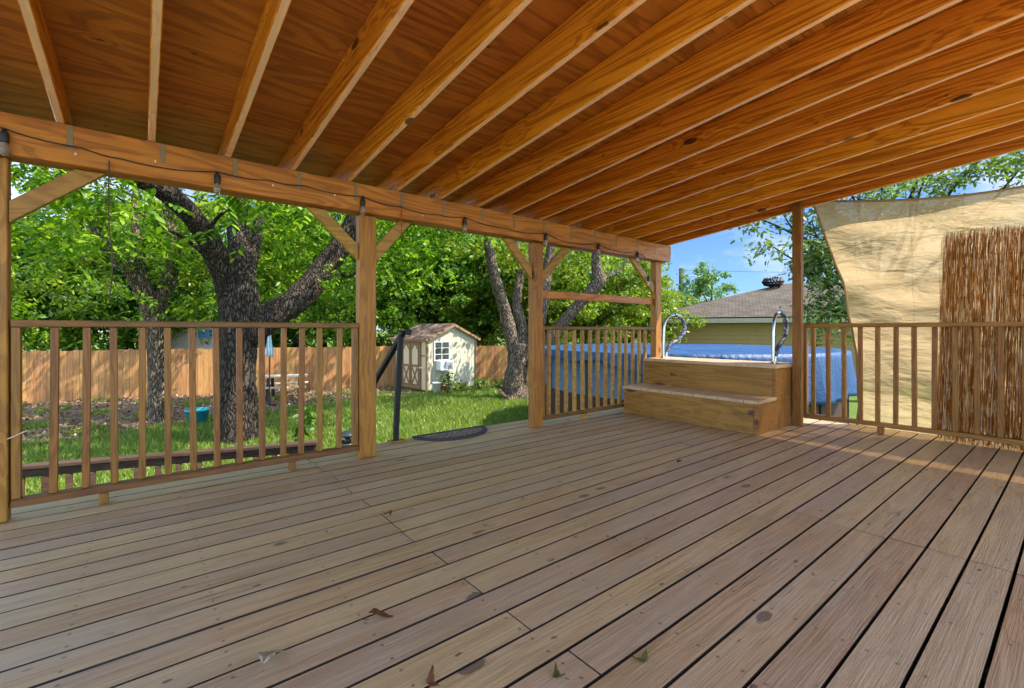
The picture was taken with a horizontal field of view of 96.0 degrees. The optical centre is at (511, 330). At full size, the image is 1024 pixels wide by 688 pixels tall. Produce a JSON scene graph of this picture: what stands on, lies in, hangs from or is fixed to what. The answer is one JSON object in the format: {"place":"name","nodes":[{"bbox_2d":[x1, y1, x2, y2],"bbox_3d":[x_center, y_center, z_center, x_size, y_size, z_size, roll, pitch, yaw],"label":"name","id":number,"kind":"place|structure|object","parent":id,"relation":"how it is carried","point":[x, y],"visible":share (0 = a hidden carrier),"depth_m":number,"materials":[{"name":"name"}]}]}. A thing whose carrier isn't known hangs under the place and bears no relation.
{"place":"outdoors","nodes":[
{"label":"outdoors","id":0,"kind":"place"},
{"bbox_2d":[22,332,1001,675],"bbox_3d":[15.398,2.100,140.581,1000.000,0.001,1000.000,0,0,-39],"label":"ground","id":1,"kind":"structure","parent":0,"point":[852,412],"depth_m":12.37,"materials":[{"name":"green plant"}]},
{"bbox_2d":[11,223,49,342],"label":"leafy tree","id":2,"kind":"object","parent":1,"relation":"on","point":[15,254],"visible":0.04,"depth_m":23.30,"materials":[{"name":"green plant"}]},
{"bbox_2d":[11,210,59,347],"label":"leafy tree","id":3,"kind":"object","parent":1,"relation":"on","point":[17,223],"visible":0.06,"depth_m":22.66,"materials":[{"name":"green plant"}]},
{"bbox_2d":[12,174,152,350],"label":"leafy tree","id":4,"kind":"object","parent":1,"relation":"on","point":[19,255],"depth_m":32.51,"materials":[{"name":"green plant"}]},
{"bbox_2d":[11,187,191,350],"bbox_3d":[-22.944,-2.804,23.854,10.979,9.953,8.847,0,0,-35],"label":"leafy tree","id":5,"kind":"object","parent":1,"relation":"on","point":[40,337],"visible":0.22,"depth_m":22.20,"materials":[{"name":"green plant"}]},
{"bbox_2d":[11,187,208,350],"bbox_3d":[-20.701,-2.738,24.014,9.140,9.827,8.454,0,0,-25],"label":"leafy tree","id":6,"kind":"object","parent":1,"relation":"on","point":[122,305],"visible":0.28,"depth_m":22.84,"materials":[{"name":"green plant"}]},
{"bbox_2d":[86,191,226,311],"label":"leafy tree","id":7,"kind":"object","parent":1,"relation":"on","point":[200,194],"depth_m":31.26,"materials":[{"name":"green plant"}]},
{"bbox_2d":[22,440,316,495],"bbox_3d":[-4.195,1.800,5.634,3.356,0.599,0.140,0,0,-22],"label":"garden rail","id":8,"kind":"object","parent":1,"relation":"on","point":[68,468],"visible":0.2,"depth_m":5.52,"materials":[{"name":"brown wood"}]},
{"bbox_2d":[10,161,333,423],"bbox_3d":[-9.050,-2.225,10.787,8.934,8.786,7.912,0,0,-39],"label":"shade tree","id":9,"kind":"object","parent":1,"relation":"on","point":[137,278],"visible":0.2,"depth_m":10.43,"materials":[{"name":"green plant"}]},
{"bbox_2d":[184,407,210,425],"bbox_3d":[-6.922,1.914,10.150,0.490,0.368,0.490,0,0,-39],"label":"planter","id":10,"kind":"object","parent":1,"relation":"on","point":[202,413],"visible":0.72,"depth_m":10.04,"materials":[{"name":"plastic"}]},
{"bbox_2d":[115,198,295,345],"bbox_3d":[-15.912,-2.926,27.150,10.979,10.200,8.847,0,0,-32],"label":"leafy tree","id":11,"kind":"object","parent":1,"relation":"on","point":[160,210],"visible":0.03,"depth_m":24.04,"materials":[{"name":"green plant"}]},
{"bbox_2d":[136,312,280,366],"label":"neighbour house","id":12,"kind":"structure","parent":1,"relation":"on","point":[181,342],"depth_m":26.00,"materials":[{"name":"paint"}]},
{"bbox_2d":[198,330,211,337],"bbox_3d":[-17.175,0.225,25.973,0.950,0.450,0.045,0,0,0],"label":"window","id":13,"kind":"structure","parent":12,"relation":"in","point":[207,333],"depth_m":25.95,"materials":[{"name":"blue glass"}]},
{"bbox_2d":[11,163,503,444],"bbox_3d":[-5.309,-2.109,9.359,12.428,8.518,10.185,0,0,-39],"label":"shade tree","id":14,"kind":"object","parent":1,"relation":"on","point":[233,269],"visible":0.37,"depth_m":8.57,"materials":[{"name":"green plant"}]},
{"bbox_2d":[193,202,341,354],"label":"leafy tree","id":15,"kind":"object","parent":1,"relation":"on","point":[292,336],"visible":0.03,"depth_m":23.28,"materials":[{"name":"green plant"}]},
{"bbox_2d":[265,335,276,405],"bbox_3d":[-6.785,1.000,12.900,0.400,2.200,0.390,0,0,-39],"label":"patio umbrella","id":16,"kind":"object","parent":1,"relation":"on","point":[269,352],"visible":0.71,"depth_m":12.85,"materials":[{"name":"fabric"}]},
{"bbox_2d":[22,383,527,494],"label":"lawn grass","id":17,"kind":"structure","parent":1,"relation":"on","point":[496,406],"depth_m":9.93,"materials":[{"name":"green plant"}]},
{"bbox_2d":[22,345,527,402],"bbox_3d":[-7.874,1.340,15.434,27.462,1.520,1.652,0,0,-17],"label":"wooden fence","id":18,"kind":"object","parent":1,"relation":"on","point":[492,362],"visible":0.35,"depth_m":14.70,"materials":[{"name":"brown wood"}]},
{"bbox_2d":[22,383,527,446],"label":"leaf litter","id":19,"kind":"object","parent":1,"relation":"on","point":[120,408],"visible":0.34,"depth_m":11.99,"materials":[{"name":"brown plant"}]},
{"bbox_2d":[265,374,307,401],"bbox_3d":[-6.937,1.742,14.100,1.240,0.723,1.470,0,0,-21],"label":"picnic table","id":20,"kind":"object","parent":1,"relation":"on","point":[272,383],"visible":0.45,"depth_m":13.84,"materials":[{"name":"white wood"}]},
{"bbox_2d":[206,211,395,350],"bbox_3d":[-13.380,-3.937,32.849,10.770,12.252,13.366,0,0,44],"label":"leafy tree","id":21,"kind":"object","parent":1,"relation":"on","point":[324,339],"depth_m":32.74,"materials":[{"name":"green plant"}]},
{"bbox_2d":[291,405,316,441],"bbox_3d":[-3.662,1.728,8.117,0.524,0.805,0.450,0,0,22],"label":"shrub","id":22,"kind":"object","parent":1,"relation":"on","point":[309,420],"visible":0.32,"depth_m":8.08,"materials":[{"name":"green plant"}]},
{"bbox_2d":[335,430,351,446],"bbox_3d":[-2.363,1.769,6.600,0.400,0.658,0.400,0,0,-39],"label":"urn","id":23,"kind":"object","parent":1,"relation":"on","point":[346,435],"visible":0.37,"depth_m":6.54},
{"bbox_2d":[259,212,438,375],"bbox_3d":[-7.580,-2.543,22.365,9.547,9.422,7.693,0,0,-29],"label":"leafy tree","id":24,"kind":"object","parent":1,"relation":"on","point":[309,315],"visible":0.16,"depth_m":20.57,"materials":[{"name":"green plant"}]},
{"bbox_2d":[324,219,485,346],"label":"leafy tree","id":25,"kind":"object","parent":1,"relation":"on","point":[462,299],"visible":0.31,"depth_m":19.64,"materials":[{"name":"green plant"}]},
{"bbox_2d":[390,323,480,390],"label":"garden shed","id":26,"kind":"structure","parent":1,"relation":"on","point":[426,347],"depth_m":16.36,"materials":[{"name":"beige wood"}]},
{"bbox_2d":[402,342,409,385],"bbox_3d":[-3.775,1.200,16.488,0.511,1.520,0.041,0,0,44],"label":"door","id":27,"kind":"structure","parent":26,"relation":"in","point":[406,346],"depth_m":16.48,"materials":[{"name":"beige wood"}]},
{"bbox_2d":[410,343,418,386],"bbox_3d":[-3.392,1.200,16.122,0.511,1.520,0.041,0,0,44],"label":"door","id":28,"kind":"structure","parent":26,"relation":"in","point":[414,347],"depth_m":16.14,"materials":[{"name":"beige wood"}]},
{"bbox_2d":[434,341,449,360],"bbox_3d":[-2.446,0.725,16.083,0.040,0.690,0.680,0,0,45],"label":"window","id":29,"kind":"structure","parent":26,"relation":"in","point":[441,349],"depth_m":16.07,"materials":[{"name":"white plastic"}]},
{"bbox_2d":[436,360,453,370],"bbox_3d":[-2.332,1.218,16.002,0.308,0.325,0.564,0,0,45],"label":"window air conditioner","id":30,"kind":"object","parent":26,"relation":"attached to","point":[441,365],"depth_m":15.86,"materials":[{"name":"white plastic"}]},
{"bbox_2d":[432,378,440,391],"bbox_3d":[-2.510,1.846,15.342,0.321,0.504,0.311,0,0,-39],"label":"bucket","id":31,"kind":"object","parent":1,"relation":"on","point":[436,386],"visible":0.78,"depth_m":15.23,"materials":[{"name":"white plastic"}]},
{"bbox_2d":[437,375,449,390],"bbox_3d":[-2.284,1.810,15.626,0.516,0.577,0.498,0,0,5],"label":"flower pot","id":32,"kind":"object","parent":1,"relation":"on","point":[443,385],"visible":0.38,"depth_m":15.51,"materials":[{"name":"ceramic"}]},
{"bbox_2d":[440,371,455,392],"bbox_3d":[-2.097,1.712,14.958,0.494,0.824,0.669,0,0,-1],"label":"leafy plant","id":33,"kind":"object","parent":1,"relation":"on","point":[447,377],"visible":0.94,"depth_m":14.97,"materials":[{"name":"green plant"}]},
{"bbox_2d":[450,378,470,390],"bbox_3d":[-1.733,1.915,15.599,0.725,0.571,1.034,0,0,-39],"label":"leafy plant","id":34,"kind":"object","parent":1,"relation":"on","point":[460,386],"visible":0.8,"depth_m":15.64,"materials":[{"name":"green plant"}]},
{"bbox_2d":[417,230,512,345],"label":"leafy tree","id":35,"kind":"object","parent":1,"relation":"on","point":[436,320],"visible":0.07,"depth_m":21.71,"materials":[{"name":"green plant"}]},
{"bbox_2d":[472,376,489,389],"bbox_3d":[-1.085,1.927,16.263,0.686,0.618,1.056,0,0,4],"label":"leafy plant","id":36,"kind":"object","parent":1,"relation":"on","point":[479,384],"visible":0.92,"depth_m":16.07,"materials":[{"name":"green plant"}]},
{"bbox_2d":[401,228,579,345],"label":"leafy tree","id":37,"kind":"object","parent":1,"relation":"on","point":[439,255],"visible":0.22,"depth_m":20.51,"materials":[{"name":"green plant"}]},
{"bbox_2d":[488,379,503,387],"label":"leafy plant","id":38,"kind":"object","parent":1,"relation":"on","point":[498,384],"visible":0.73,"depth_m":16.56,"materials":[{"name":"green plant"}]},
{"bbox_2d":[395,222,628,401],"bbox_3d":[0.440,-2.502,14.552,9.708,10.132,7.711,0,0,-39],"label":"shade tree","id":39,"kind":"object","parent":1,"relation":"on","point":[514,385],"visible":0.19,"depth_m":13.85,"materials":[{"name":"green leaves"},{"name":"grey bark"}]},
{"bbox_2d":[439,242,603,345],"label":"leafy tree","id":40,"kind":"object","parent":1,"relation":"on","point":[509,291],"visible":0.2,"depth_m":19.87,"materials":[{"name":"green plant"}]},
{"bbox_2d":[497,250,629,345],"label":"leafy tree","id":41,"kind":"object","parent":1,"relation":"on","point":[586,275],"visible":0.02,"depth_m":28.22,"materials":[{"name":"green plant"}]},
{"bbox_2d":[521,249,671,344],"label":"leafy tree","id":42,"kind":"object","parent":1,"relation":"on","point":[591,315],"visible":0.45,"depth_m":18.85,"materials":[{"name":"green leaves"},{"name":"dark bark"}]},
{"bbox_2d":[565,262,706,343],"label":"leafy tree","id":43,"kind":"object","parent":1,"relation":"on","point":[667,301],"visible":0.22,"depth_m":20.80,"materials":[{"name":"green leaves"},{"name":"dark bark"}]},
{"bbox_2d":[618,268,702,342],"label":"leafy tree","id":44,"kind":"object","parent":1,"relation":"on","point":[685,302],"visible":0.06,"depth_m":26.23,"materials":[{"name":"green plant"}]},
{"bbox_2d":[684,290,694,304],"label":"leafy tree","id":45,"kind":"object","parent":1,"relation":"on","point":[690,295],"depth_m":50.95,"materials":[{"name":"green plant"}]},
{"bbox_2d":[545,354,848,423],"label":"swimming pool","id":46,"kind":"structure","parent":1,"relation":"on","point":[836,409],"depth_m":8.27,"materials":[{"name":"blue plastic"}]},
{"bbox_2d":[545,343,856,405],"bbox_3d":[3.690,0.838,10.187,6.374,0.923,6.337,0,0,-39],"label":"pool cover","id":47,"kind":"object","parent":46,"relation":"on","point":[739,352],"visible":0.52,"depth_m":7.85,"materials":[{"name":"blue plastic"}]},
{"bbox_2d":[679,268,717,299],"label":"utility pole","id":48,"kind":"object","parent":1,"relation":"on","point":[681,280],"visible":0.23,"depth_m":45.85,"materials":[{"name":"grey metal"}]},
{"bbox_2d":[674,262,738,306],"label":"leafy tree","id":49,"kind":"object","parent":1,"relation":"on","point":[697,288],"visible":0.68,"depth_m":38.26,"materials":[{"name":"green plant"}]},
{"bbox_2d":[640,283,856,377],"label":"neighbour house","id":50,"kind":"structure","parent":1,"relation":"on","point":[746,318],"depth_m":21.27,"materials":[{"name":"beige paint"}]},
{"bbox_2d":[762,276,784,287],"bbox_3d":[13.523,-2.345,23.893,1.056,0.870,1.074,0,0,-39],"label":"roof vent","id":51,"kind":"object","parent":50,"relation":"on","point":[775,283],"visible":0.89,"depth_m":23.66,"materials":[{"name":"metal"}]},
{"bbox_2d":[728,149,1023,347],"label":"shade tree","id":52,"kind":"object","parent":1,"relation":"on","point":[818,259],"visible":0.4,"depth_m":12.41,"materials":[{"name":"green plant"}]},
{"bbox_2d":[918,456,1023,687],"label":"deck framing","id":53,"kind":"object","parent":1,"relation":"on","point":[995,643],"depth_m":1.95,"materials":[{"name":"brown wood"}]},
{"bbox_2d":[0,407,1023,687],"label":"deck","id":54,"kind":"structure","parent":53,"relation":"on","point":[598,549],"depth_m":2.04,"materials":[{"name":"brown wood"}]},
{"bbox_2d":[10,320,358,507],"bbox_3d":[-2.022,0.495,3.169,1.943,1.106,0.075,0,0,-39],"label":"deck railing","id":55,"kind":"object","parent":54,"relation":"on","point":[54,493],"visible":1,"depth_m":2.99,"materials":[{"name":"brown wood"}]},
{"bbox_2d":[257,649,284,676],"bbox_3d":[-0.767,1.026,1.445,0.054,0.041,0.134,0,0,15],"label":"dry leaf","id":56,"kind":"object","parent":54,"relation":"on","point":[264,657],"visible":1,"depth_m":1.44,"materials":[{"name":"grey plant"}]},
{"bbox_2d":[360,608,392,619],"bbox_3d":[-0.490,1.028,1.678,0.115,0.036,0.046,0,0,-12],"label":"dry leaf","id":57,"kind":"object","parent":54,"relation":"on","point":[378,612],"visible":1,"depth_m":1.68,"materials":[{"name":"brown plant"}]},
{"bbox_2d":[376,329,411,442],"bbox_3d":[-1.410,1.044,4.781,0.187,2.111,1.300,0,0,-39],"label":"handrail","id":58,"kind":"object","parent":54,"relation":"on","point":[397,345],"visible":0.72,"depth_m":4.34,"materials":[{"name":"black metal"}]},
{"bbox_2d":[426,665,439,685],"bbox_3d":[-0.238,1.029,1.364,0.030,0.035,0.069,0,0,-26],"label":"dry leaf","id":59,"kind":"object","parent":54,"relation":"on","point":[430,681],"visible":1,"depth_m":1.37,"materials":[{"name":"brown plant"}]},
{"bbox_2d":[412,425,486,440],"bbox_3d":[-0.543,1.040,4.610,0.838,0.022,0.351,0,0,-39],"label":"door mat","id":60,"kind":"object","parent":54,"relation":"on","point":[463,433],"depth_m":4.58,"materials":[{"name":"rubber"}]},
{"bbox_2d":[0,0,1023,522],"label":"patio cover","id":61,"kind":"object","parent":54,"relation":"on","point":[652,130],"visible":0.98,"depth_m":2.88,"materials":[{"name":"brown wood"}]},
{"bbox_2d":[108,160,112,300],"bbox_3d":[-2.368,-0.585,2.721,0.025,0.830,0.018,0,0,-39],"label":"hanging rope","id":62,"kind":"object","parent":61,"relation":"hanging from","point":[109,230],"visible":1,"depth_m":2.72,"materials":[{"name":"brown fabric"}]},
{"bbox_2d":[0,127,657,318],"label":"string lights","id":63,"kind":"object","parent":61,"relation":"hanging from","point":[4,143],"visible":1,"depth_m":3.06,"materials":[{"name":"black plastic"},{"name":"glass"}]},
{"bbox_2d":[813,185,1023,445],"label":"shade sail","id":64,"kind":"object","parent":61,"relation":"hanging from","point":[886,255],"visible":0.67,"depth_m":4.74,"materials":[{"name":"fabric"}]},
{"bbox_2d":[552,662,568,679],"bbox_3d":[0.139,1.035,1.388,0.031,0.024,0.076,0,0,-27],"label":"dry leaf","id":65,"kind":"object","parent":54,"relation":"on","point":[556,673],"visible":1,"depth_m":1.40,"materials":[{"name":"green plant"}]},
{"bbox_2d":[543,326,654,419],"bbox_3d":[1.128,0.502,5.701,2.089,1.091,0.070,0,0,-39],"label":"deck railing","id":66,"kind":"object","parent":54,"relation":"on","point":[583,412],"visible":0.86,"depth_m":5.53,"materials":[{"name":"brown wood"}]},
{"bbox_2d":[632,649,649,662],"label":"dry leaf","id":67,"kind":"object","parent":54,"relation":"on","point":[643,658],"visible":1,"depth_m":1.46,"materials":[{"name":"green plant"}]},
{"bbox_2d":[623,357,791,434],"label":"pool steps","id":68,"kind":"structure","parent":54,"relation":"on","point":[735,406],"depth_m":5.15,"materials":[{"name":"brown wood"}]},
{"bbox_2d":[660,313,686,357],"bbox_3d":[2.168,0.072,6.182,0.411,0.598,0.072,0,0,-19],"label":"grab rail","id":69,"kind":"object","parent":68,"relation":"on","point":[672,343],"visible":0.99,"depth_m":6.14,"materials":[{"name":"silver metal"}]},
{"bbox_2d":[770,310,788,363],"bbox_3d":[2.999,0.072,5.176,0.390,0.597,0.071,0,0,-39],"label":"grab rail","id":70,"kind":"object","parent":68,"relation":"on","point":[775,350],"visible":1,"depth_m":5.11,"materials":[{"name":"silver metal"}]},
{"bbox_2d":[803,322,1023,445],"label":"deck railing","id":71,"kind":"object","parent":54,"relation":"on","point":[933,429],"visible":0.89,"depth_m":4.47,"materials":[{"name":"brown wood"}]},
{"bbox_2d":[937,223,1023,451],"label":"reed screen","id":72,"kind":"object","parent":54,"relation":"on","point":[961,304],"visible":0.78,"depth_m":4.15,"materials":[{"name":"brown wicker"}]},
{"bbox_2d":[11,150,1023,331],"label":"sky","id":73,"kind":"structure","parent":0,"point":[716,249],"materials":[{"name":"blue"}]}
]}

